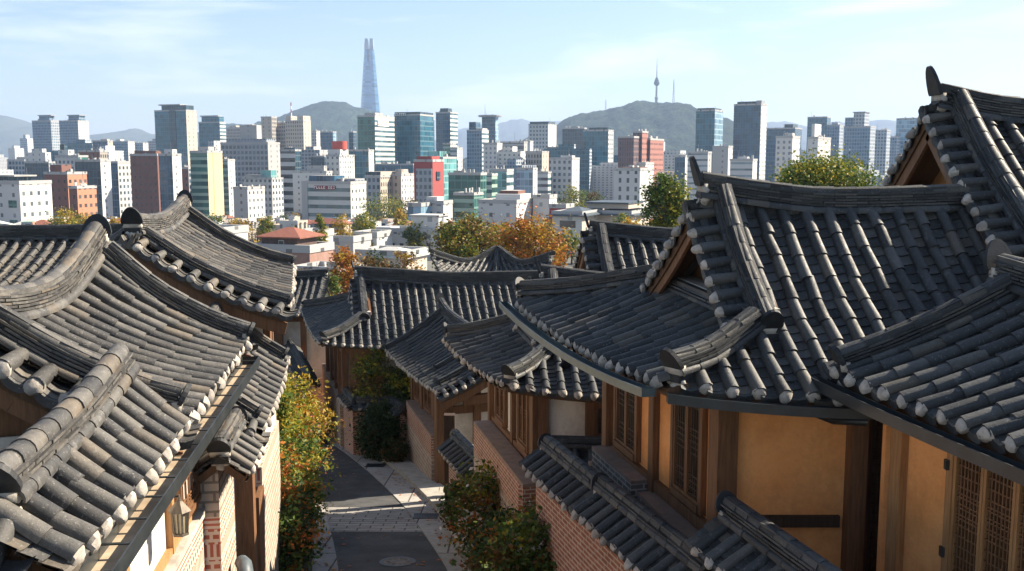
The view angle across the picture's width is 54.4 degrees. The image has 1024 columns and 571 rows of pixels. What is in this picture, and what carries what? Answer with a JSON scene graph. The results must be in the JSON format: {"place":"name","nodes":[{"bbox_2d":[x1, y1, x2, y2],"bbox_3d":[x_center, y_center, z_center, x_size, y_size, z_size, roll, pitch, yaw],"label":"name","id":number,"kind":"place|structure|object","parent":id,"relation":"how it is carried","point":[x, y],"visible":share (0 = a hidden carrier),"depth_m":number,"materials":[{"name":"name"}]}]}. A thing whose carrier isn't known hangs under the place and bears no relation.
{"place":"outdoors","nodes":[
{"label":"outdoors","id":0,"kind":"place"},
{"bbox_2d":[24,149,54,179],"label":"office building","id":1,"kind":"structure","parent":0,"point":[38,162],"depth_m":678.91,"materials":[{"name":"concrete"}]},
{"bbox_2d":[32,115,59,151],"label":"tower","id":2,"kind":"structure","parent":0,"point":[46,132],"depth_m":1112.29,"materials":[{"name":"glass"}]},
{"bbox_2d":[59,115,88,143],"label":"tower","id":3,"kind":"structure","parent":0,"point":[72,128],"depth_m":1092.45,"materials":[{"name":"glass"}]},
{"bbox_2d":[0,115,155,158],"bbox_3d":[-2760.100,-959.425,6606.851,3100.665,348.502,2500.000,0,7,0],"label":"distant mountain","id":4,"kind":"structure","parent":0,"point":[13,131],"depth_m":6375.76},
{"bbox_2d":[154,104,197,166],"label":"tower","id":5,"kind":"structure","parent":0,"point":[176,125],"depth_m":894.95,"materials":[{"name":"glass"}]},
{"bbox_2d":[222,152,235,216],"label":"office building","id":6,"kind":"structure","parent":0,"point":[229,182],"depth_m":598.88,"materials":[{"name":"concrete"}]},
{"bbox_2d":[280,146,301,212],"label":"office building","id":7,"kind":"structure","parent":0,"point":[290,160],"depth_m":628.32,"materials":[{"name":"concrete"}]},
{"bbox_2d":[285,102,310,149],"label":"tower","id":8,"kind":"structure","parent":0,"point":[298,134],"depth_m":933.48,"materials":[{"name":"concrete"}]},
{"bbox_2d":[226,101,373,149],"bbox_3d":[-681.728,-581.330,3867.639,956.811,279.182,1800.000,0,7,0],"label":"wooded mountain","id":9,"kind":"structure","parent":0,"point":[340,118],"depth_m":3699.91,"materials":[{"name":"plant"}]},
{"bbox_2d":[292,164,332,213],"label":"office building","id":10,"kind":"structure","parent":0,"point":[299,177],"depth_m":603.22,"materials":[{"name":"concrete"}]},
{"bbox_2d":[326,141,354,177],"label":"tower","id":11,"kind":"structure","parent":0,"point":[340,160],"depth_m":608.03,"materials":[{"name":"concrete"}]},
{"bbox_2d":[313,434,446,570],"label":"street","id":12,"kind":"structure","parent":0,"point":[354,552],"depth_m":22.44,"materials":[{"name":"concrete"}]},
{"bbox_2d":[326,507,420,530],"bbox_3d":[-3.408,5.634,24.046,2.032,0.325,3.068,-2,7,-14],"label":"paving band","id":13,"kind":"object","parent":12,"relation":"on","point":[372,518],"visible":0.96,"depth_m":23.97,"materials":[{"name":"stone"}]},
{"bbox_2d":[394,112,433,163],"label":"tower","id":14,"kind":"structure","parent":0,"point":[414,135],"depth_m":756.45,"materials":[{"name":"glass"}]},
{"bbox_2d":[253,242,575,270],"bbox_3d":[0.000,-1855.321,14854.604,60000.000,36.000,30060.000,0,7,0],"label":"ground","id":15,"kind":"structure","parent":0,"point":[430,265],"depth_m":194.70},
{"bbox_2d":[0,168,52,223],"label":"office building","id":16,"kind":"structure","parent":15,"relation":"on","point":[24,197],"depth_m":332.34,"materials":[{"name":"concrete"}]},
{"bbox_2d":[0,223,122,285],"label":"hanok house","id":17,"kind":"structure","parent":15,"relation":"on","point":[29,253],"depth_m":25.69,"materials":[{"name":"tile"}]},
{"bbox_2d":[43,165,86,219],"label":"office building","id":18,"kind":"structure","parent":15,"relation":"on","point":[62,177],"depth_m":440.57,"materials":[{"name":"concrete"}]},
{"bbox_2d":[68,172,97,218],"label":"office building","id":19,"kind":"structure","parent":15,"relation":"on","point":[82,196],"depth_m":417.04,"materials":[{"name":"concrete"}]},
{"bbox_2d":[74,157,112,218],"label":"office building","id":20,"kind":"structure","parent":15,"relation":"on","point":[98,171],"depth_m":489.65,"materials":[{"name":"concrete"}]},
{"bbox_2d":[111,158,131,217],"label":"office building","id":21,"kind":"structure","parent":15,"relation":"on","point":[121,185],"depth_m":559.90,"materials":[{"name":"concrete"}]},
{"bbox_2d":[0,214,259,570],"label":"hanok house","id":22,"kind":"structure","parent":15,"relation":"on","point":[125,377],"depth_m":9.53,"materials":[{"name":"tile"}]},
{"bbox_2d":[168,494,190,536],"bbox_3d":[-3.640,2.438,10.639,0.430,0.465,0.217,0,7,0],"label":"wall lantern","id":23,"kind":"object","parent":22,"relation":"attached to","point":[179,510],"depth_m":10.59,"materials":[{"name":"glass"}]},
{"bbox_2d":[174,460,201,518],"bbox_3d":[-3.971,2.315,12.191,0.110,0.950,1.108,-1,7,-7],"label":"window","id":24,"kind":"structure","parent":22,"relation":"in","point":[190,493],"depth_m":12.36,"materials":[{"name":"brown wood"}]},
{"bbox_2d":[130,143,160,213],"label":"office building","id":25,"kind":"structure","parent":15,"relation":"on","point":[145,180],"depth_m":550.13,"materials":[{"name":"concrete"}]},
{"bbox_2d":[36,190,296,570],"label":"hanok house","id":26,"kind":"structure","parent":15,"relation":"on","point":[181,243],"depth_m":17.82,"materials":[{"name":"tile"}]},
{"bbox_2d":[158,142,181,210],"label":"office building","id":27,"kind":"structure","parent":15,"relation":"on","point":[170,171],"depth_m":503.92,"materials":[{"name":"concrete"}]},
{"bbox_2d":[189,147,223,215],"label":"office building","id":28,"kind":"structure","parent":15,"relation":"on","point":[206,166],"depth_m":520.17,"materials":[{"name":"concrete"}]},
{"bbox_2d":[198,115,225,146],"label":"tower","id":29,"kind":"structure","parent":15,"relation":"on","point":[212,127],"depth_m":992.97,"materials":[{"name":"glass"}]},
{"bbox_2d":[193,406,265,570],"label":"property wall","id":30,"kind":"structure","parent":15,"relation":"on","point":[231,452],"depth_m":12.92,"materials":[{"name":"tile"}]},
{"bbox_2d":[233,179,264,220],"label":"office building","id":31,"kind":"structure","parent":15,"relation":"on","point":[249,202],"depth_m":456.37,"materials":[{"name":"concrete"}]},
{"bbox_2d":[209,302,290,570],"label":"gatehouse","id":32,"kind":"object","parent":15,"relation":"on","point":[257,500],"visible":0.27,"depth_m":16.09,"materials":[{"name":"tile"}]},
{"bbox_2d":[220,125,280,185],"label":"office building","id":33,"kind":"structure","parent":15,"relation":"on","point":[251,151],"depth_m":651.11,"materials":[{"name":"concrete"}]},
{"bbox_2d":[242,170,283,217],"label":"office building","id":34,"kind":"structure","parent":15,"relation":"on","point":[271,181],"depth_m":570.84,"materials":[{"name":"concrete"}]},
{"bbox_2d":[255,227,333,264],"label":"building","id":35,"kind":"structure","parent":15,"relation":"on","point":[304,246],"depth_m":152.79,"materials":[{"name":"concrete"}]},
{"bbox_2d":[274,268,329,421],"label":"hanok house","id":36,"kind":"structure","parent":15,"relation":"on","point":[312,283],"depth_m":42.89,"materials":[{"name":"grey tile"}]},
{"bbox_2d":[284,338,320,432],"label":"property wall","id":37,"kind":"structure","parent":15,"relation":"on","point":[296,354],"depth_m":37.57,"materials":[{"name":"grey tile"}]},
{"bbox_2d":[294,537,311,570],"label":"planting strip","id":38,"kind":"object","parent":15,"relation":"on","point":[306,565],"visible":0.01,"depth_m":19.72,"materials":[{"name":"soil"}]},
{"bbox_2d":[236,489,337,570],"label":"garden shrub","id":39,"kind":"object","parent":38,"relation":"on","point":[293,535],"visible":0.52,"depth_m":18.75,"materials":[{"name":"green plant"}]},
{"bbox_2d":[276,373,300,440],"bbox_3d":[-4.819,2.947,20.024,1.147,2.936,1.230,0,7,0],"label":"tree","id":40,"kind":"object","parent":38,"relation":"on","point":[284,411],"visible":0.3,"depth_m":19.97,"materials":[{"name":"green plant"}]},
{"bbox_2d":[280,441,333,562],"bbox_3d":[-4.771,4.397,19.935,2.309,2.878,2.619,0,7,0],"label":"maple shrub","id":41,"kind":"object","parent":38,"relation":"on","point":[308,491],"visible":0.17,"depth_m":19.84,"materials":[{"name":"green plant"}]},
{"bbox_2d":[280,440,336,540],"bbox_3d":[-5.006,4.558,21.454,2.496,2.564,2.331,0,7,0],"label":"garden shrub","id":42,"kind":"object","parent":38,"relation":"on","point":[318,499],"visible":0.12,"depth_m":21.33,"materials":[{"name":"green plant"}]},
{"bbox_2d":[279,411,340,526],"bbox_3d":[-5.159,4.339,22.639,2.481,3.040,2.314,-7,10,-43],"label":"tree","id":43,"kind":"object","parent":38,"relation":"on","point":[296,424],"visible":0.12,"depth_m":22.69,"materials":[{"name":"green plant"}]},
{"bbox_2d":[281,382,344,480],"bbox_3d":[-5.869,4.232,25.896,3.070,3.299,3.016,0,7,0],"label":"tree","id":44,"kind":"object","parent":38,"relation":"on","point":[308,436],"visible":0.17,"depth_m":26.05,"materials":[{"name":"green plant"}]},
{"bbox_2d":[281,364,359,465],"bbox_3d":[-6.753,4.066,29.450,3.851,3.656,3.488,4,8,32],"label":"tree","id":45,"kind":"object","parent":38,"relation":"on","point":[308,400],"visible":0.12,"depth_m":29.39,"materials":[{"name":"green plant"}]},
{"bbox_2d":[310,497,337,570],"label":"street gutter","id":46,"kind":"object","parent":15,"relation":"on","point":[330,558],"visible":0.11,"depth_m":20.91,"materials":[{"name":"concrete"}]},
{"bbox_2d":[301,175,366,219],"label":"office building","id":47,"kind":"structure","parent":15,"relation":"on","point":[328,196],"depth_m":428.32,"materials":[{"name":"concrete"}]},
{"bbox_2d":[324,243,365,294],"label":"autumn tree","id":48,"kind":"object","parent":15,"relation":"on","point":[343,259],"visible":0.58,"depth_m":92.05,"materials":[{"name":"orange plant"}]},
{"bbox_2d":[344,341,393,405],"bbox_3d":[-4.775,3.941,33.724,1.902,4.128,2.038,-6,9,-39],"label":"tree","id":49,"kind":"object","parent":15,"relation":"on","point":[365,377],"visible":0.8,"depth_m":33.44,"materials":[{"name":"green plant"}]},
{"bbox_2d":[361,38,379,112],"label":"skyscraper","id":50,"kind":"structure","parent":15,"relation":"on","point":[370,97],"depth_m":4197.26,"materials":[{"name":"blue glass"}]},
{"bbox_2d":[336,387,406,459],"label":"courtyard wall","id":51,"kind":"structure","parent":15,"relation":"on","point":[355,407],"depth_m":33.06,"materials":[{"name":"tile"}]},
{"bbox_2d":[357,113,394,163],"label":"tower","id":52,"kind":"structure","parent":15,"relation":"on","point":[376,132],"depth_m":717.32,"materials":[{"name":"concrete"}]},
{"bbox_2d":[345,400,407,460],"bbox_3d":[-4.161,4.783,32.659,2.389,2.273,2.427,-5,9,-33],"label":"garden shrub","id":53,"kind":"object","parent":15,"relation":"on","point":[378,423],"visible":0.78,"depth_m":32.08,"materials":[{"name":"green plant"}]},
{"bbox_2d":[365,168,394,219],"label":"office building","id":54,"kind":"structure","parent":15,"relation":"on","point":[379,181],"depth_m":490.05,"materials":[{"name":"concrete"}]},
{"bbox_2d":[364,360,410,404],"bbox_3d":[-3.947,4.234,33.724,2.320,3.551,2.266,0,7,0],"label":"garden shrub","id":55,"kind":"object","parent":15,"relation":"on","point":[400,381],"visible":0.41,"depth_m":33.30,"materials":[{"name":"green plant"}]},
{"bbox_2d":[355,245,429,269],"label":"building","id":56,"kind":"structure","parent":15,"relation":"on","point":[419,250],"depth_m":143.44,"materials":[{"name":"concrete"}]},
{"bbox_2d":[374,437,410,462],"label":"garden shrub","id":57,"kind":"object","parent":15,"relation":"on","point":[393,450],"visible":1,"depth_m":31.28,"materials":[{"name":"green plant"}]},
{"bbox_2d":[316,426,470,570],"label":"street gutter","id":58,"kind":"object","parent":15,"relation":"on","point":[409,501],"visible":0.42,"depth_m":25.57,"materials":[{"name":"stone"}]},
{"bbox_2d":[392,164,413,217],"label":"office building","id":59,"kind":"structure","parent":15,"relation":"on","point":[402,179],"depth_m":500.00,"materials":[{"name":"concrete"}]},
{"bbox_2d":[376,213,449,259],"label":"building","id":60,"kind":"structure","parent":15,"relation":"on","point":[430,221],"depth_m":207.31,"materials":[{"name":"concrete"}]},
{"bbox_2d":[300,260,538,447],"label":"hanok house","id":61,"kind":"structure","parent":15,"relation":"on","point":[370,308],"depth_m":35.74,"materials":[{"name":"grey tile"}]},
{"bbox_2d":[413,147,443,201],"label":"office building","id":62,"kind":"structure","parent":15,"relation":"on","point":[428,176],"depth_m":479.30,"materials":[{"name":"concrete"}]},
{"bbox_2d":[383,292,487,485],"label":"hanok house","id":63,"kind":"structure","parent":15,"relation":"on","point":[443,380],"depth_m":29.60,"materials":[{"name":"grey tile"}]},
{"bbox_2d":[436,428,473,483],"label":"yard wall","id":64,"kind":"structure","parent":15,"relation":"on","point":[459,444],"depth_m":24.43,"materials":[{"name":"grey tile"}]},
{"bbox_2d":[420,204,508,267],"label":"autumn tree","id":65,"kind":"object","parent":15,"relation":"on","point":[470,247],"visible":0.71,"depth_m":84.42,"materials":[{"name":"green plant"}]},
{"bbox_2d":[448,160,486,219],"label":"office building","id":66,"kind":"structure","parent":15,"relation":"on","point":[460,181],"depth_m":431.02,"materials":[{"name":"glass"}]},
{"bbox_2d":[453,180,483,220],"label":"office building","id":67,"kind":"structure","parent":15,"relation":"on","point":[464,200],"depth_m":405.92,"materials":[{"name":"glass"}]},
{"bbox_2d":[429,245,554,271],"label":"hanok house","id":68,"kind":"structure","parent":15,"relation":"on","point":[496,258],"depth_m":48.89,"materials":[{"name":"grey tile"}]},
{"bbox_2d":[478,190,532,230],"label":"building","id":69,"kind":"structure","parent":15,"relation":"on","point":[504,203],"depth_m":302.76,"materials":[{"name":"concrete"}]},
{"bbox_2d":[442,276,601,513],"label":"hanok house","id":70,"kind":"structure","parent":15,"relation":"on","point":[535,390],"depth_m":19.63,"materials":[{"name":"grey tile"}]},
{"bbox_2d":[517,394,528,453],"bbox_3d":[0.229,2.573,20.123,0.110,1.450,0.825,-2,7,-14],"label":"window","id":71,"kind":"structure","parent":70,"relation":"in","point":[522,400],"depth_m":20.10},
{"bbox_2d":[480,203,575,266],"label":"autumn tree","id":72,"kind":"object","parent":15,"relation":"on","point":[534,237],"visible":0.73,"depth_m":81.18,"materials":[{"name":"orange plant"}]},
{"bbox_2d":[549,154,579,205],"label":"office building","id":73,"kind":"structure","parent":15,"relation":"on","point":[564,169],"depth_m":569.65,"materials":[{"name":"concrete"}]},
{"bbox_2d":[531,256,600,367],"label":"hanok house","id":74,"kind":"structure","parent":15,"relation":"on","point":[545,271],"depth_m":21.02,"materials":[{"name":"grey tile"}]},
{"bbox_2d":[544,144,591,206],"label":"distant block","id":75,"kind":"structure","parent":15,"relation":"on","point":[585,170],"depth_m":711.70,"materials":[{"name":"glass"}]},
{"bbox_2d":[546,206,602,256],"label":"villa","id":76,"kind":"object","parent":15,"relation":"on","point":[573,216],"visible":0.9,"depth_m":216.59,"materials":[{"name":"concrete"}]},
{"bbox_2d":[552,435,601,466],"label":"yard wall","id":77,"kind":"structure","parent":15,"relation":"on","point":[580,447],"depth_m":17.79,"materials":[{"name":"grey tile"}]},
{"bbox_2d":[591,163,617,200],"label":"distant block","id":78,"kind":"structure","parent":15,"relation":"on","point":[602,177],"depth_m":724.96,"materials":[{"name":"concrete"}]},
{"bbox_2d":[518,433,711,570],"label":"property wall","id":79,"kind":"structure","parent":15,"relation":"on","point":[597,521],"depth_m":13.48,"materials":[{"name":"grey tile"}]},
{"bbox_2d":[584,200,651,224],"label":"villa","id":80,"kind":"object","parent":15,"relation":"on","point":[614,208],"visible":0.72,"depth_m":224.84,"materials":[{"name":"concrete"}]},
{"bbox_2d":[572,212,672,271],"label":"hanok house","id":81,"kind":"structure","parent":15,"relation":"on","point":[603,246],"depth_m":23.80,"materials":[{"name":"grey tile"}]},
{"bbox_2d":[618,134,639,167],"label":"office building","id":82,"kind":"structure","parent":15,"relation":"on","point":[628,149],"depth_m":626.97,"materials":[{"name":"concrete"}]},
{"bbox_2d":[613,165,652,207],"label":"office building","id":83,"kind":"structure","parent":15,"relation":"on","point":[629,181],"depth_m":430.86,"materials":[{"name":"concrete"}]},
{"bbox_2d":[636,167,694,227],"bbox_3d":[9.639,-0.910,62.587,4.116,13.024,4.036,-4,8,-28],"label":"green tree","id":84,"kind":"object","parent":15,"relation":"on","point":[663,198],"visible":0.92,"depth_m":61.42,"materials":[{"name":"green plant"}]},
{"bbox_2d":[499,156,988,570],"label":"hanok house","id":85,"kind":"structure","parent":15,"relation":"on","point":[699,346],"depth_m":12.46,"materials":[{"name":"grey tile"}]},
{"bbox_2d":[613,386,641,462],"bbox_3d":[1.742,1.706,15.095,0.110,1.710,1.022,-2,7,-13],"label":"window","id":86,"kind":"structure","parent":85,"relation":"in","point":[627,407],"depth_m":15.07,"materials":[{"name":"wood"}]},
{"bbox_2d":[669,404,708,515],"bbox_3d":[2.276,1.985,12.889,0.110,1.710,1.009,-2,7,-13],"label":"window","id":87,"kind":"structure","parent":85,"relation":"in","point":[688,425],"depth_m":12.84,"materials":[{"name":"wood"}]},
{"bbox_2d":[863,420,882,570],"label":"post","id":88,"kind":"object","parent":85,"relation":"in","point":[875,427],"depth_m":12.00,"materials":[{"name":"wood"}]},
{"bbox_2d":[684,490,842,570],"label":"property wall","id":89,"kind":"structure","parent":15,"relation":"on","point":[736,534],"depth_m":10.35,"materials":[{"name":"grey tile"}]},
{"bbox_2d":[765,124,801,181],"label":"tower","id":90,"kind":"structure","parent":15,"relation":"on","point":[772,134],"depth_m":902.54,"materials":[{"name":"glass"}]},
{"bbox_2d":[775,132,799,180],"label":"office building","id":91,"kind":"structure","parent":15,"relation":"on","point":[787,143],"depth_m":538.25,"materials":[{"name":"concrete"}]},
{"bbox_2d":[760,138,887,186],"bbox_3d":[17.481,-1.113,55.213,7.529,13.937,6.305,-7,10,-42],"label":"green tree","id":92,"kind":"object","parent":15,"relation":"on","point":[824,172],"visible":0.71,"depth_m":53.74,"materials":[{"name":"green plant"}]},
{"bbox_2d":[811,238,1023,570],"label":"hanok house","id":93,"kind":"structure","parent":15,"relation":"on","point":[942,384],"depth_m":10.07,"materials":[{"name":"grey tile"}]},
{"bbox_2d":[940,453,1023,570],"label":"lattice door","id":94,"kind":"structure","parent":93,"relation":"in","point":[983,518],"depth_m":9.46,"materials":[{"name":"wood"}]},
{"bbox_2d":[879,65,1023,257],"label":"hanok house","id":95,"kind":"structure","parent":15,"relation":"on","point":[962,136],"depth_m":13.73,"materials":[{"name":"grey tile"}]},
{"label":"planting strip","id":96,"kind":"structure","parent":15,"relation":"on","visible":0},
{"bbox_2d":[434,472,474,533],"bbox_3d":[-0.928,4.990,22.444,1.668,1.592,1.511,0,7,0],"label":"garden shrub","id":97,"kind":"object","parent":96,"relation":"on","point":[444,511],"visible":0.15,"depth_m":22.19,"materials":[{"name":"green plant"}]},
{"bbox_2d":[433,453,503,557],"bbox_3d":[-0.469,4.645,20.648,2.321,2.403,2.426,4,8,27],"label":"maple shrub","id":98,"kind":"object","parent":96,"relation":"on","point":[485,488],"visible":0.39,"depth_m":20.39,"materials":[{"name":"green plant"}]},
{"bbox_2d":[454,502,513,563],"bbox_3d":[-0.121,4.941,19.196,1.964,1.678,1.963,0,7,0],"label":"garden shrub","id":99,"kind":"object","parent":96,"relation":"on","point":[492,512],"visible":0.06,"depth_m":19.05,"materials":[{"name":"green plant"}]},
{"bbox_2d":[450,526,517,570],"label":"garden shrub","id":100,"kind":"object","parent":96,"relation":"on","point":[473,566],"visible":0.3,"depth_m":16.97,"materials":[{"name":"green plant"}]},
{"bbox_2d":[465,495,535,567],"bbox_3d":[0.363,4.744,17.747,2.375,2.061,2.588,0,7,0],"label":"garden shrub","id":101,"kind":"object","parent":96,"relation":"on","point":[490,524],"visible":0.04,"depth_m":17.54,"materials":[{"name":"green plant"}]},
{"bbox_2d":[474,502,556,570],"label":"garden shrub","id":102,"kind":"object","parent":96,"relation":"on","point":[527,536],"visible":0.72,"depth_m":15.64,"materials":[{"name":"green plant"}]},
{"bbox_2d":[382,458,473,559],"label":"pavement","id":103,"kind":"structure","parent":0,"point":[420,482],"depth_m":27.92,"materials":[{"name":"stone"}]},
{"bbox_2d":[436,108,457,150],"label":"tower","id":104,"kind":"structure","parent":0,"point":[446,124],"depth_m":843.08,"materials":[{"name":"glass"}]},
{"bbox_2d":[467,122,488,171],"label":"tower","id":105,"kind":"structure","parent":0,"point":[477,136],"depth_m":795.04,"materials":[{"name":"glass"}]},
{"bbox_2d":[435,119,560,158],"bbox_3d":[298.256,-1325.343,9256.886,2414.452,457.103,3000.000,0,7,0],"label":"distant mountain","id":106,"kind":"structure","parent":0,"point":[513,130],"depth_m":8736.22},
{"bbox_2d":[0,0,1023,139],"label":"sky","id":107,"kind":"structure","parent":0,"point":[112,63],"materials":[{"name":"blue"}]},
{"bbox_2d":[528,121,556,150],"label":"tower","id":108,"kind":"structure","parent":0,"point":[542,135],"depth_m":894.14,"materials":[{"name":"concrete"}]},
{"bbox_2d":[583,123,613,165],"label":"tower","id":109,"kind":"structure","parent":0,"point":[598,142],"depth_m":756.52,"materials":[{"name":"glass"}]},
{"bbox_2d":[462,100,805,171],"bbox_3d":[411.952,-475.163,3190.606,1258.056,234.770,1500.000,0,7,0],"label":"wooded hill","id":110,"kind":"structure","parent":0,"point":[673,125],"depth_m":2964.79,"materials":[{"name":"plant"}]},
{"bbox_2d":[695,108,723,172],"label":"tower","id":111,"kind":"structure","parent":0,"point":[709,128],"depth_m":715.52,"materials":[{"name":"blue glass"}]},
{"bbox_2d":[733,100,767,179],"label":"tower","id":112,"kind":"structure","parent":0,"point":[749,128],"depth_m":696.95,"materials":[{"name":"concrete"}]},
{"bbox_2d":[843,111,875,169],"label":"tower","id":113,"kind":"structure","parent":0,"point":[857,128],"depth_m":857.31,"materials":[{"name":"glass"}]},
{"bbox_2d":[874,128,890,175],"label":"tower","id":114,"kind":"structure","parent":0,"point":[882,148],"depth_m":895.07,"materials":[{"name":"concrete"}]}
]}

